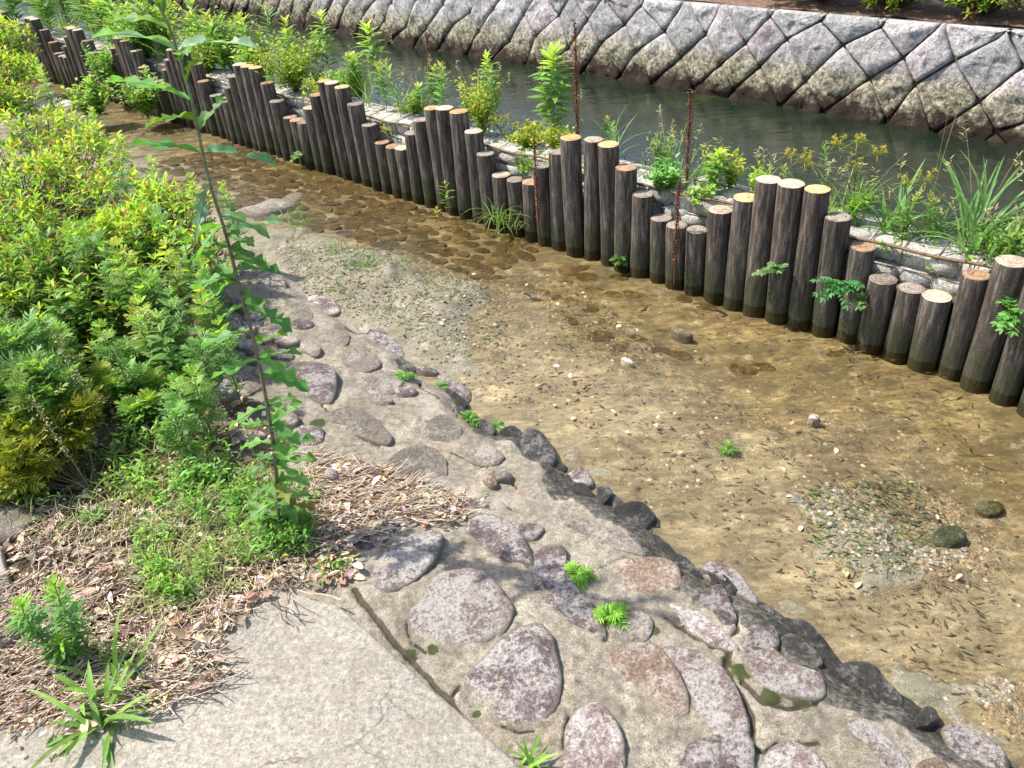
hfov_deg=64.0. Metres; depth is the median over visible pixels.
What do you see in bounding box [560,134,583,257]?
log post
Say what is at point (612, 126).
wispy weed
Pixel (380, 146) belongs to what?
log post
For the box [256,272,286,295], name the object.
embedded stone
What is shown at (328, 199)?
submerged cobble
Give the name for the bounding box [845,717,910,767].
embedded stone
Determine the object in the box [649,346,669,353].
submerged cobble
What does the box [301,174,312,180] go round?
submerged cobble
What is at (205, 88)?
log post
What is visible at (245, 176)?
submerged cobble
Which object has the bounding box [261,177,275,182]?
submerged cobble
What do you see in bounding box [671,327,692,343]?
loose rock
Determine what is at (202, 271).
upright mugwort
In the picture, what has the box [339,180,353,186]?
submerged cobble
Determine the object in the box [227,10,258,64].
wispy weed
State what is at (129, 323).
upright mugwort
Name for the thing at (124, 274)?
upright mugwort
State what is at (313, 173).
submerged cobble
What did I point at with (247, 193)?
submerged cobble
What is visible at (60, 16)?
wispy grass
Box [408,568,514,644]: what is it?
embedded stone
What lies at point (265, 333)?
paving stone
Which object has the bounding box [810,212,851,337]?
log post
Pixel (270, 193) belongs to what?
submerged cobble
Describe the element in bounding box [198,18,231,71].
wispy weed
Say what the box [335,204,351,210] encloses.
submerged cobble
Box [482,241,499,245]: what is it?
submerged cobble
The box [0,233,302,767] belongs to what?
ground
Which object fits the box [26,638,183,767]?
crabgrass
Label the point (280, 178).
submerged cobble
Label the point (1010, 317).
fern sprig
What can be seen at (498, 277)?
submerged cobble
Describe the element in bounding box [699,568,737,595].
edge stone
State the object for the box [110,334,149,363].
upright mugwort
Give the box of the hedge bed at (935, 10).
[695,0,1023,26]
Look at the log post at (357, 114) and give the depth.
5.13 m
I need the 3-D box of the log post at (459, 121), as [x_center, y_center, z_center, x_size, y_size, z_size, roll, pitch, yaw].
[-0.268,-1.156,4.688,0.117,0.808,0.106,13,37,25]
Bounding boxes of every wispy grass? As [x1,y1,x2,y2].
[17,0,34,16]
[39,0,72,36]
[50,0,70,30]
[60,0,105,42]
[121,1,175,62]
[232,12,292,85]
[233,9,281,56]
[297,37,338,92]
[331,22,392,107]
[399,54,437,116]
[445,60,509,139]
[541,108,588,147]
[643,104,709,167]
[748,146,779,184]
[824,145,906,223]
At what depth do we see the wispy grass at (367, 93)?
5.37 m
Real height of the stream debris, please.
0.090 m
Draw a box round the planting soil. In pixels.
[583,195,955,303]
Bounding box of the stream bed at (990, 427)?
[0,73,1023,767]
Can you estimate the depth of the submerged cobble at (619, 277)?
4.01 m
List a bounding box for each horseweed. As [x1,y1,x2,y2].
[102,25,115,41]
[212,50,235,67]
[252,30,268,74]
[278,28,302,67]
[307,8,341,79]
[344,51,366,98]
[353,20,389,95]
[407,81,428,113]
[423,63,444,104]
[477,49,503,131]
[527,39,574,134]
[698,147,731,190]
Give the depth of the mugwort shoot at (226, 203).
3.99 m
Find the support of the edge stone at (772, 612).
on the mortar bank at (656, 735)
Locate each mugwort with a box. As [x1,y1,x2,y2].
[0,218,24,262]
[0,301,93,456]
[0,378,107,505]
[6,234,27,256]
[8,225,41,281]
[17,221,54,279]
[17,279,53,320]
[23,393,77,458]
[32,301,64,344]
[41,281,87,342]
[43,276,86,363]
[43,314,84,358]
[45,338,94,388]
[46,228,76,277]
[46,318,84,375]
[54,266,104,345]
[61,220,108,325]
[65,235,106,326]
[69,335,91,360]
[76,219,113,272]
[78,366,93,386]
[80,339,107,368]
[81,245,114,316]
[83,384,118,413]
[89,263,123,337]
[89,360,118,387]
[90,318,139,396]
[90,367,119,393]
[92,228,127,288]
[94,343,129,368]
[95,266,137,337]
[95,373,136,402]
[97,245,132,325]
[106,236,152,306]
[109,255,155,335]
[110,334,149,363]
[110,357,141,388]
[111,394,156,430]
[114,266,154,333]
[121,217,162,276]
[122,360,166,393]
[123,294,169,359]
[126,255,163,299]
[127,312,169,372]
[128,388,173,418]
[129,295,176,372]
[132,268,183,341]
[139,367,178,394]
[141,200,171,253]
[142,252,190,336]
[143,277,191,341]
[144,308,191,382]
[145,350,188,378]
[147,205,192,282]
[149,336,189,369]
[150,400,202,462]
[153,236,201,338]
[154,376,179,398]
[157,372,199,436]
[158,285,201,362]
[159,221,198,304]
[174,226,213,317]
[177,247,211,329]
[177,363,227,439]
[179,326,228,409]
[183,284,222,354]
[190,258,229,337]
[196,292,240,363]
[197,268,232,351]
[205,319,245,403]
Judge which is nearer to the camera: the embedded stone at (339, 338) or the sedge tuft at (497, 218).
the embedded stone at (339, 338)
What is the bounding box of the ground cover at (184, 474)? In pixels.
[0,414,332,629]
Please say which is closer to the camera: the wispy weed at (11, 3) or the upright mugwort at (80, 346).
the upright mugwort at (80, 346)
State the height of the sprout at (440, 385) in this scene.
0.054 m
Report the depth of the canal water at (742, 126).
6.43 m
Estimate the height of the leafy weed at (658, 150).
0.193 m
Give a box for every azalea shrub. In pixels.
[0,13,52,124]
[0,88,164,253]
[0,187,143,347]
[27,171,238,308]
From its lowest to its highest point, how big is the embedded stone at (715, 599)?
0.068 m
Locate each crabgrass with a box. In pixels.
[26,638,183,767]
[45,611,165,715]
[311,551,363,589]
[503,732,556,767]
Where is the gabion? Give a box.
[11,17,1023,295]
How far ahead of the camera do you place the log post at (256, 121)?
5.89 m
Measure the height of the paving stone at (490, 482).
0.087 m
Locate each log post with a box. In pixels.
[0,11,14,55]
[23,16,49,81]
[23,35,41,78]
[27,17,53,82]
[29,18,58,83]
[39,28,61,84]
[48,41,63,85]
[53,52,68,87]
[58,54,72,88]
[62,45,80,91]
[62,56,74,88]
[64,26,85,86]
[64,36,85,89]
[66,27,86,77]
[72,29,96,92]
[81,39,99,90]
[89,51,108,99]
[105,67,117,102]
[109,56,127,105]
[110,46,132,107]
[112,37,135,107]
[114,36,130,84]
[116,91,123,104]
[120,39,140,93]
[130,49,152,115]
[138,65,155,116]
[151,77,162,117]
[155,79,167,114]
[161,68,180,123]
[161,82,176,122]
[164,58,187,126]
[166,48,193,128]
[171,47,195,129]
[179,53,205,132]
[191,62,210,133]
[197,79,219,135]
[209,93,226,138]
[218,97,230,140]
[222,101,238,143]
[224,85,245,145]
[228,74,252,148]
[232,62,258,150]
[240,64,266,151]
[248,66,275,154]
[260,80,282,157]
[269,99,290,160]
[283,115,299,163]
[289,117,304,165]
[297,119,315,169]
[303,105,323,172]
[309,92,335,174]
[317,79,342,177]
[324,80,352,180]
[334,84,361,183]
[347,101,371,186]
[362,122,382,191]
[375,139,392,194]
[386,143,402,198]
[395,145,412,200]
[404,130,424,204]
[413,117,437,207]
[424,105,447,211]
[435,105,458,215]
[449,108,472,219]
[465,128,484,223]
[476,150,495,229]
[492,171,510,233]
[507,176,524,237]
[522,178,537,242]
[533,162,551,246]
[549,148,565,251]
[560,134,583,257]
[584,136,603,260]
[598,141,618,266]
[614,164,636,272]
[630,190,653,278]
[650,214,671,283]
[665,221,687,289]
[684,225,706,296]
[703,205,731,305]
[723,193,753,311]
[743,175,780,317]
[764,178,804,325]
[787,184,830,331]
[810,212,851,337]
[836,242,875,344]
[855,273,896,355]
[881,282,924,364]
[907,289,951,374]
[936,269,989,381]
[959,255,1023,393]
[989,285,1023,406]
[1016,389,1023,417]
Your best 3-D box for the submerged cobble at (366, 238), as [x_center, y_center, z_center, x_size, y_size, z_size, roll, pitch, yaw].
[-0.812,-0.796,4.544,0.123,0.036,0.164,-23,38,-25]
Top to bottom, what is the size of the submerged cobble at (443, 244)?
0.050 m
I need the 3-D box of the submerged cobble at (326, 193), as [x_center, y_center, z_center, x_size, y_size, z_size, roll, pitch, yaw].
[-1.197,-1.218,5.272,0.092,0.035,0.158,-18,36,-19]
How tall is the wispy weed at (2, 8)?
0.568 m
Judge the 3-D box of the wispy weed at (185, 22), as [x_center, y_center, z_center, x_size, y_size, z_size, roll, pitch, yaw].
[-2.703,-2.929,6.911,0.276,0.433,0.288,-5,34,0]
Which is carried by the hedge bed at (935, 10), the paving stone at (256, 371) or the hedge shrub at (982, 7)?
the hedge shrub at (982, 7)
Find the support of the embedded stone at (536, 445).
on the mortar bank at (656, 735)
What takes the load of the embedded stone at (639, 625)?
on the mortar bank at (656, 735)
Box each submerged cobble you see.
[157,159,175,164]
[166,170,181,174]
[168,162,179,166]
[168,180,181,184]
[172,171,185,175]
[177,158,185,162]
[178,181,190,185]
[181,155,196,158]
[182,178,200,183]
[184,161,195,165]
[185,170,200,177]
[188,157,202,162]
[190,163,202,168]
[193,167,204,170]
[196,174,210,178]
[199,154,211,158]
[201,169,213,173]
[203,163,214,167]
[206,186,219,191]
[209,159,223,164]
[210,172,222,177]
[211,153,226,156]
[211,165,220,170]
[211,178,220,182]
[212,175,231,179]
[213,182,229,186]
[218,168,230,172]
[221,142,232,145]
[221,161,230,165]
[221,185,235,190]
[223,157,235,161]
[223,171,240,174]
[224,163,238,168]
[226,202,241,208]
[229,180,238,184]
[229,195,246,200]
[232,150,245,156]
[233,159,246,165]
[233,188,243,191]
[234,199,254,204]
[237,183,250,189]
[238,168,251,173]
[239,174,253,180]
[239,190,253,197]
[241,148,252,152]
[241,164,251,167]
[242,202,255,206]
[243,171,259,174]
[244,178,260,182]
[246,158,256,162]
[246,185,256,190]
[247,193,259,198]
[251,197,265,202]
[253,173,268,178]
[253,190,264,195]
[254,160,267,166]
[254,216,268,220]
[255,168,264,172]
[255,180,267,185]
[257,185,271,189]
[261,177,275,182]
[262,170,275,173]
[262,191,276,196]
[268,195,281,198]
[269,172,279,176]
[271,185,285,192]
[275,161,286,165]
[276,169,288,172]
[276,175,291,180]
[276,181,291,186]
[277,190,291,196]
[280,172,295,176]
[281,218,291,222]
[282,178,294,182]
[285,163,294,168]
[286,185,298,188]
[288,211,299,217]
[289,165,305,171]
[292,175,300,179]
[292,181,303,185]
[294,213,310,219]
[295,204,308,210]
[295,222,315,226]
[296,189,306,192]
[300,196,313,201]
[301,168,311,174]
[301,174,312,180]
[303,184,312,188]
[303,192,319,196]
[304,216,324,224]
[305,171,320,175]
[305,179,321,183]
[306,200,317,204]
[307,211,321,214]
[308,225,323,232]
[311,185,319,190]
[311,213,326,219]
[312,203,326,209]
[314,172,329,178]
[316,181,332,184]
[317,222,331,228]
[319,182,336,190]
[319,190,332,196]
[322,197,334,202]
[322,206,332,211]
[325,202,340,206]
[326,217,337,223]
[326,224,341,229]
[329,192,340,198]
[332,179,341,183]
[334,187,348,194]
[334,210,343,214]
[334,221,348,224]
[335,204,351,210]
[335,231,351,236]
[337,216,356,222]
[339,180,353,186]
[343,190,353,194]
[343,200,356,203]
[343,206,359,215]
[343,224,358,229]
[344,231,360,237]
[348,184,361,191]
[348,195,364,199]
[349,217,365,226]
[352,203,365,207]
[354,233,376,244]
[355,188,371,193]
[355,228,365,232]
[357,212,372,220]
[361,223,376,227]
[361,231,374,234]
[362,197,375,201]
[365,191,381,196]
[365,200,382,207]
[365,207,377,213]
[366,217,384,224]
[370,242,383,247]
[371,226,385,230]
[372,208,395,217]
[374,228,397,235]
[375,235,396,241]
[377,194,389,199]
[380,245,393,250]
[381,221,392,225]
[382,203,395,209]
[382,240,398,247]
[384,215,397,219]
[386,198,398,202]
[390,216,407,223]
[390,224,406,229]
[392,233,407,240]
[393,201,409,207]
[393,208,408,213]
[393,245,417,249]
[398,211,412,218]
[399,228,414,234]
[405,203,416,210]
[405,223,418,227]
[406,236,422,244]
[407,249,424,254]
[410,230,427,239]
[411,214,426,222]
[414,209,426,213]
[414,242,431,248]
[415,225,432,233]
[421,245,445,253]
[421,254,433,260]
[423,238,438,243]
[425,210,441,218]
[428,230,438,235]
[430,258,448,264]
[431,242,446,247]
[437,216,448,220]
[438,251,453,256]
[441,234,450,240]
[445,226,462,232]
[445,265,461,269]
[446,217,466,225]
[446,247,457,252]
[450,258,465,264]
[452,268,468,273]
[453,230,469,236]
[454,238,465,244]
[455,251,469,257]
[460,223,476,229]
[461,259,481,267]
[463,241,478,247]
[466,235,479,239]
[467,272,492,279]
[470,255,484,261]
[473,228,488,232]
[474,247,489,253]
[474,264,493,274]
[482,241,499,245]
[486,230,498,237]
[486,260,498,266]
[490,251,507,260]
[493,243,508,251]
[493,275,503,279]
[497,262,511,269]
[498,253,518,263]
[500,236,514,242]
[502,239,527,248]
[507,248,522,254]
[513,251,534,261]
[517,281,533,288]
[524,247,538,252]
[529,297,542,301]
[534,289,550,295]
[551,295,562,300]
[558,266,578,275]
[562,277,572,284]
[564,297,579,304]
[564,315,577,325]
[575,265,590,270]
[575,272,598,281]
[581,305,598,312]
[584,287,605,294]
[587,330,614,342]
[605,291,622,297]
[608,274,628,280]
[612,339,628,352]
[623,290,640,298]
[628,335,647,342]
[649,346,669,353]
[665,350,693,360]
[676,295,692,302]
[692,302,717,311]
[717,310,727,317]
[728,362,758,375]
[750,363,776,371]
[826,349,844,356]
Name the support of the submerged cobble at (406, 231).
on the stream bed at (990, 427)
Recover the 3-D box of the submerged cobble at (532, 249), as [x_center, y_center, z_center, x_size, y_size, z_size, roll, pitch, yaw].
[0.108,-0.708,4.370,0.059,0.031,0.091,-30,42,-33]
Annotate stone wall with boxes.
[171,0,1023,146]
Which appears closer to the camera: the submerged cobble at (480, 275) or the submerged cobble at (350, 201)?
the submerged cobble at (480, 275)
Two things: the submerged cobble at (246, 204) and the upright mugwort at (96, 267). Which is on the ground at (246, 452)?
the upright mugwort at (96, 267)
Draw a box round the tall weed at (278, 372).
[92,0,316,529]
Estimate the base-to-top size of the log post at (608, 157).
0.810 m
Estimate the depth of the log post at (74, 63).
7.93 m
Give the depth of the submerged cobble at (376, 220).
4.83 m
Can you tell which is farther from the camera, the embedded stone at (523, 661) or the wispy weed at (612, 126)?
the wispy weed at (612, 126)
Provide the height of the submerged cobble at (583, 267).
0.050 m
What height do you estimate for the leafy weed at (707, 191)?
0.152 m
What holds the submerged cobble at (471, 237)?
on the stream bed at (990, 427)
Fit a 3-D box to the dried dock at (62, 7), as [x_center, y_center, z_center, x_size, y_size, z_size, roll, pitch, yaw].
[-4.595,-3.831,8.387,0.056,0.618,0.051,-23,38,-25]
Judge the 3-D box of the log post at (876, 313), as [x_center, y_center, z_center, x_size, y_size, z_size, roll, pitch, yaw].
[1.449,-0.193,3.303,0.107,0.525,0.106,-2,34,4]
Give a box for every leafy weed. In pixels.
[51,16,85,28]
[60,71,115,119]
[73,11,98,33]
[80,40,119,92]
[89,0,170,57]
[106,64,165,118]
[110,0,184,55]
[167,24,232,72]
[183,4,259,70]
[222,37,275,72]
[248,26,329,92]
[262,63,275,74]
[300,73,323,100]
[302,60,327,83]
[322,67,363,96]
[341,72,373,99]
[380,122,393,135]
[393,100,424,112]
[400,91,424,113]
[451,73,501,130]
[458,87,475,122]
[505,119,548,148]
[513,147,533,175]
[519,118,550,140]
[536,122,575,148]
[643,153,681,193]
[646,131,678,164]
[682,182,720,208]
[694,137,733,179]
[715,146,745,187]
[747,161,774,190]
[831,191,872,223]
[847,178,882,210]
[874,232,923,254]
[925,240,976,277]
[953,215,1023,254]
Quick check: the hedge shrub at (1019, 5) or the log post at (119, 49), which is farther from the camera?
the log post at (119, 49)
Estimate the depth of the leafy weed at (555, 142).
4.26 m
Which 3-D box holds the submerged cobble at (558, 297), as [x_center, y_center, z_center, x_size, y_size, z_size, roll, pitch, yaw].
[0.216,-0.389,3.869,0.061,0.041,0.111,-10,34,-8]
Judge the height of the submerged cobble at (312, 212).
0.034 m
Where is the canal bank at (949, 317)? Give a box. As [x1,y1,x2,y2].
[583,208,951,330]
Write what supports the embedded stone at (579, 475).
on the mortar bank at (656, 735)
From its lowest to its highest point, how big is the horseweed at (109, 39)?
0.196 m
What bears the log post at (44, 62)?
on the stream bed at (990, 427)
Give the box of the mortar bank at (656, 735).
[0,141,986,767]
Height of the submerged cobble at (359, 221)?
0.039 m
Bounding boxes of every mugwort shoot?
[0,241,44,293]
[12,88,32,130]
[32,63,73,160]
[68,289,103,350]
[86,106,116,181]
[105,138,137,209]
[128,281,171,333]
[145,154,180,225]
[185,172,222,274]
[216,179,246,240]
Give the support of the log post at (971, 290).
on the stream bed at (990, 427)
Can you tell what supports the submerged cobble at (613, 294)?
on the stream bed at (990, 427)
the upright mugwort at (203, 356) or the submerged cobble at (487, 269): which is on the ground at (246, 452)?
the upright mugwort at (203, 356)
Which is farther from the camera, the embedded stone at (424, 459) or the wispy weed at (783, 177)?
the wispy weed at (783, 177)
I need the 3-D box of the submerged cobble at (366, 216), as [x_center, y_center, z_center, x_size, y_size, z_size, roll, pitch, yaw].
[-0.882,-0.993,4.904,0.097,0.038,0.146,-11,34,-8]
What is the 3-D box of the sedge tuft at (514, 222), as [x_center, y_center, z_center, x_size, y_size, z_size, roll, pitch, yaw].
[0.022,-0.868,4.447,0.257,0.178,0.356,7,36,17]
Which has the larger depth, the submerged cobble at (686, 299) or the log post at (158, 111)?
the log post at (158, 111)
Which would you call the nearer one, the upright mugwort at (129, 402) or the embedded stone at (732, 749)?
the embedded stone at (732, 749)
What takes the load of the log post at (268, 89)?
on the stream bed at (990, 427)
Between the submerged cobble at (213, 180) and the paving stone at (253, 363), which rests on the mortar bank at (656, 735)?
the paving stone at (253, 363)
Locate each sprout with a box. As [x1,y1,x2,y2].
[76,504,106,530]
[395,369,418,382]
[432,380,447,389]
[433,206,441,222]
[440,180,454,211]
[458,410,480,428]
[491,420,505,432]
[715,439,737,457]
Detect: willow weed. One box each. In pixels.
[3,591,60,656]
[37,570,101,661]
[39,630,91,669]
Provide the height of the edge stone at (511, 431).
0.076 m
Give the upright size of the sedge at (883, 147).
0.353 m
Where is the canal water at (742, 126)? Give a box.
[0,0,1023,253]
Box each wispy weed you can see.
[0,0,22,20]
[0,0,27,21]
[22,0,57,32]
[29,0,58,26]
[48,0,80,25]
[64,0,92,37]
[68,0,97,28]
[79,0,106,35]
[91,0,124,28]
[95,0,122,31]
[116,0,142,11]
[122,2,150,34]
[125,0,163,55]
[176,8,205,54]
[177,0,208,47]
[198,9,227,62]
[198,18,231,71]
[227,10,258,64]
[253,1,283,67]
[277,14,299,63]
[305,30,327,78]
[339,52,361,98]
[345,51,366,83]
[371,60,394,106]
[381,57,404,116]
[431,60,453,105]
[481,55,499,137]
[538,68,549,127]
[599,115,612,137]
[603,121,616,140]
[661,125,675,163]
[689,162,707,182]
[779,162,791,179]
[816,141,830,185]
[889,187,923,235]
[922,189,938,242]
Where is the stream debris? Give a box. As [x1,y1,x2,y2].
[276,245,1014,712]
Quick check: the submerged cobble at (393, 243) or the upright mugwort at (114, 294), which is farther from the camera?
the submerged cobble at (393, 243)
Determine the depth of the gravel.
2.64 m
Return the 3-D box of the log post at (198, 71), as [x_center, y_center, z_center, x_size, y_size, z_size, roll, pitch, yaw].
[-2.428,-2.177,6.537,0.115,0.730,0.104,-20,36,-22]
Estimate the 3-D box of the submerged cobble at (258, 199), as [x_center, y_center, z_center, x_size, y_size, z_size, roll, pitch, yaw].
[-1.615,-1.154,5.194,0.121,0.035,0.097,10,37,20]
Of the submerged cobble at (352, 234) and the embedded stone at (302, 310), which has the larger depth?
the submerged cobble at (352, 234)
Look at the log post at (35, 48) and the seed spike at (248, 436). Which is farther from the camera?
the log post at (35, 48)
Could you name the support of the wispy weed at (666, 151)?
on the gabion
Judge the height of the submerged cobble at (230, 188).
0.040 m
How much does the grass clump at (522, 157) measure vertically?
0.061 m
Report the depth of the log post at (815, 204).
3.31 m
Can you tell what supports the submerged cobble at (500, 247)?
on the stream bed at (990, 427)
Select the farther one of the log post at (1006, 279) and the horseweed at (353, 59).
the horseweed at (353, 59)
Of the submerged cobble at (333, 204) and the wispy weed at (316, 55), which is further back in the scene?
the wispy weed at (316, 55)
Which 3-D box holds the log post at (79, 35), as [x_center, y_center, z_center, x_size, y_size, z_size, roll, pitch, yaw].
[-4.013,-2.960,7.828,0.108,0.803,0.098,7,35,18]
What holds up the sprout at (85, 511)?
on the ground at (246, 452)
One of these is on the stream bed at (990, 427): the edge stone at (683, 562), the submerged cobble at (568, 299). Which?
the submerged cobble at (568, 299)
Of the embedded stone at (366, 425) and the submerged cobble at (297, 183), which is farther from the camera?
the submerged cobble at (297, 183)
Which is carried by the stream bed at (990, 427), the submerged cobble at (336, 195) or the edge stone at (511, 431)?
the submerged cobble at (336, 195)
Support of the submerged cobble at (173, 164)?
on the stream bed at (990, 427)
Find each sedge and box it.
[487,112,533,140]
[774,147,825,186]
[824,132,886,205]
[880,167,947,232]
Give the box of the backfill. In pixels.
[583,202,953,311]
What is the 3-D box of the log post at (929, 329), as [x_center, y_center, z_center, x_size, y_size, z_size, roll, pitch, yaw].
[1.599,-0.117,3.182,0.113,0.514,0.106,14,38,26]
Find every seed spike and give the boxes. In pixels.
[24,394,91,490]
[51,330,117,445]
[210,392,230,445]
[235,412,255,460]
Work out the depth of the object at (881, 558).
2.31 m
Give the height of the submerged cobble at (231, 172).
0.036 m
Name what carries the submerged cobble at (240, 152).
on the stream bed at (990, 427)
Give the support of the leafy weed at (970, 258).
on the gabion
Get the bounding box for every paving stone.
[203,245,222,255]
[213,292,229,303]
[215,379,236,402]
[219,370,246,382]
[223,240,235,255]
[224,316,243,329]
[230,298,249,314]
[233,269,244,275]
[234,428,267,443]
[235,339,251,351]
[237,380,261,396]
[240,322,256,338]
[242,309,265,321]
[245,345,265,355]
[245,354,256,366]
[247,409,274,427]
[253,360,277,379]
[259,324,286,332]
[261,330,274,345]
[264,316,278,326]
[264,343,278,349]
[271,349,294,360]
[274,333,300,348]
[275,408,300,427]
[290,319,313,329]
[299,339,322,358]
[325,467,339,483]
[353,461,367,471]
[371,394,393,405]
[395,386,417,397]
[483,473,498,490]
[491,468,513,484]
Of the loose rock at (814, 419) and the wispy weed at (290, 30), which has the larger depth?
the wispy weed at (290, 30)
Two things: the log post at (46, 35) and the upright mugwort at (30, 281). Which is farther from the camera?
the log post at (46, 35)
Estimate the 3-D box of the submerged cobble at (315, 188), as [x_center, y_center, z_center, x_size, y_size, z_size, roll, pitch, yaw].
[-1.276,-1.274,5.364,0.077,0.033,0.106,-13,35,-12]
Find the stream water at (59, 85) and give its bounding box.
[0,61,811,340]
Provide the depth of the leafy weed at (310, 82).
5.50 m
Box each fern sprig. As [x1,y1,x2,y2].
[290,151,302,161]
[609,255,628,265]
[752,261,788,276]
[810,276,864,310]
[852,291,867,310]
[990,295,1023,336]
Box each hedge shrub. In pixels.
[766,0,832,4]
[858,0,929,12]
[917,0,1023,19]
[1003,0,1023,10]
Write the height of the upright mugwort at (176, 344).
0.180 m
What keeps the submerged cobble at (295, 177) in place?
on the stream bed at (990, 427)
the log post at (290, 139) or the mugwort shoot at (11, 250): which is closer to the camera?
the mugwort shoot at (11, 250)
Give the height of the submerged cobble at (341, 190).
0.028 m
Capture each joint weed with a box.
[563,560,597,591]
[592,601,630,630]
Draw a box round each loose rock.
[0,504,38,546]
[23,99,79,114]
[235,198,297,218]
[282,192,304,201]
[621,357,633,367]
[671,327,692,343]
[806,414,819,427]
[930,525,966,548]
[973,500,1003,518]
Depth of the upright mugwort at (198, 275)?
3.17 m
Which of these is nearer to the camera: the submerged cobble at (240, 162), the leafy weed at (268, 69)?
the submerged cobble at (240, 162)
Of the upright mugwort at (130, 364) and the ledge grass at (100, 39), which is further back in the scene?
the ledge grass at (100, 39)
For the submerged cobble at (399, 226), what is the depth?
4.71 m
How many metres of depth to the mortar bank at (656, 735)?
2.19 m
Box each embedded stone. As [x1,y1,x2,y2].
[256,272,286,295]
[285,297,313,319]
[287,361,338,405]
[293,425,324,445]
[307,295,340,316]
[317,330,349,346]
[327,406,393,446]
[338,343,381,372]
[354,520,399,549]
[355,370,403,395]
[365,329,402,353]
[372,532,444,592]
[388,445,447,480]
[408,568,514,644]
[425,414,462,441]
[436,373,471,403]
[460,623,562,730]
[462,444,504,467]
[465,513,533,568]
[519,427,557,466]
[519,523,544,541]
[529,544,606,639]
[558,514,646,555]
[562,701,626,767]
[567,467,593,489]
[597,486,613,503]
[602,557,680,593]
[606,611,653,641]
[609,641,689,715]
[613,501,656,528]
[662,646,750,734]
[669,603,739,652]
[678,730,754,767]
[700,584,736,624]
[702,561,757,603]
[742,625,779,652]
[742,649,825,704]
[760,740,826,767]
[779,617,840,663]
[783,633,822,667]
[841,661,904,706]
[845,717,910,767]
[912,706,938,730]
[915,757,948,767]
[941,724,1010,767]
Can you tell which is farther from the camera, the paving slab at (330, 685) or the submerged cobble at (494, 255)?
the submerged cobble at (494, 255)
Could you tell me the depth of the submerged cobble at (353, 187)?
5.31 m
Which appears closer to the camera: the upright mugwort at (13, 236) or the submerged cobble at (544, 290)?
the upright mugwort at (13, 236)
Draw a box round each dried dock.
[59,0,69,21]
[423,31,437,102]
[532,134,541,239]
[571,22,581,134]
[671,178,680,283]
[683,88,694,189]
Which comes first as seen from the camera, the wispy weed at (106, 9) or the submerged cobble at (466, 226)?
the submerged cobble at (466, 226)
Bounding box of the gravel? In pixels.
[267,239,1023,742]
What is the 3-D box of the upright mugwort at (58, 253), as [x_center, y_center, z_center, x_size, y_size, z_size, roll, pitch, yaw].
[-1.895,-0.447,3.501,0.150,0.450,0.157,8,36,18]
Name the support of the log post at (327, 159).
on the stream bed at (990, 427)
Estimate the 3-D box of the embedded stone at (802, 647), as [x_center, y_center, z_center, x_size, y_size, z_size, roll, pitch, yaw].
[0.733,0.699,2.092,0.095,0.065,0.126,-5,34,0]
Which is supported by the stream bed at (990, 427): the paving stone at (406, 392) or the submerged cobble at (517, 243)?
the submerged cobble at (517, 243)
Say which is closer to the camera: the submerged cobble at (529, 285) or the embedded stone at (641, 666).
the embedded stone at (641, 666)
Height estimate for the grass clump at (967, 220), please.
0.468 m
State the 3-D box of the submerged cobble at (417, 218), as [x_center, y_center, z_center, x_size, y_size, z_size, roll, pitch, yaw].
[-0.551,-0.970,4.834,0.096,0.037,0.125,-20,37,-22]
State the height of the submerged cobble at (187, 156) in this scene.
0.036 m
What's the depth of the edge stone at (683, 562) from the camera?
2.36 m
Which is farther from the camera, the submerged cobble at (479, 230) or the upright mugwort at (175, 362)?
the submerged cobble at (479, 230)
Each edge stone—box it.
[344,320,361,333]
[374,338,386,343]
[395,348,404,356]
[395,359,415,372]
[416,366,438,376]
[424,382,444,391]
[444,388,468,409]
[455,405,476,421]
[477,419,495,435]
[499,426,522,438]
[555,462,566,472]
[564,474,594,497]
[596,487,623,506]
[652,533,675,555]
[669,553,702,578]
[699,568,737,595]
[755,601,787,626]
[768,617,799,635]
[814,647,858,687]
[850,675,879,702]
[899,693,942,730]
[932,731,1017,767]
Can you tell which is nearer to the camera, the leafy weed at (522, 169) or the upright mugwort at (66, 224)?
the upright mugwort at (66, 224)
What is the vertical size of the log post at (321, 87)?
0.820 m
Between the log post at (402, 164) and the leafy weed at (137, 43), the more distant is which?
the leafy weed at (137, 43)
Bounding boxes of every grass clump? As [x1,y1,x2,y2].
[520,148,544,163]
[578,89,653,155]
[632,137,659,172]
[831,158,944,235]
[895,196,963,241]
[896,125,1023,254]
[941,204,1023,263]
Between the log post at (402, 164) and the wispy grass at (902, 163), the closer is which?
the wispy grass at (902, 163)
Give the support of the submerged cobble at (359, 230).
on the stream bed at (990, 427)
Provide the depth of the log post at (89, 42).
7.60 m
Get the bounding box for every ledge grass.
[65,16,88,35]
[89,25,113,47]
[264,47,286,85]
[314,56,357,91]
[392,66,426,114]
[672,119,716,184]
[827,152,875,214]
[966,202,1023,258]
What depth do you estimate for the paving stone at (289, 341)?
3.44 m
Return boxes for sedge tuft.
[464,175,531,236]
[496,207,529,237]
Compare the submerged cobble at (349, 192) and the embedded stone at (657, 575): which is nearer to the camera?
the embedded stone at (657, 575)
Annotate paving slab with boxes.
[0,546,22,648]
[0,589,520,767]

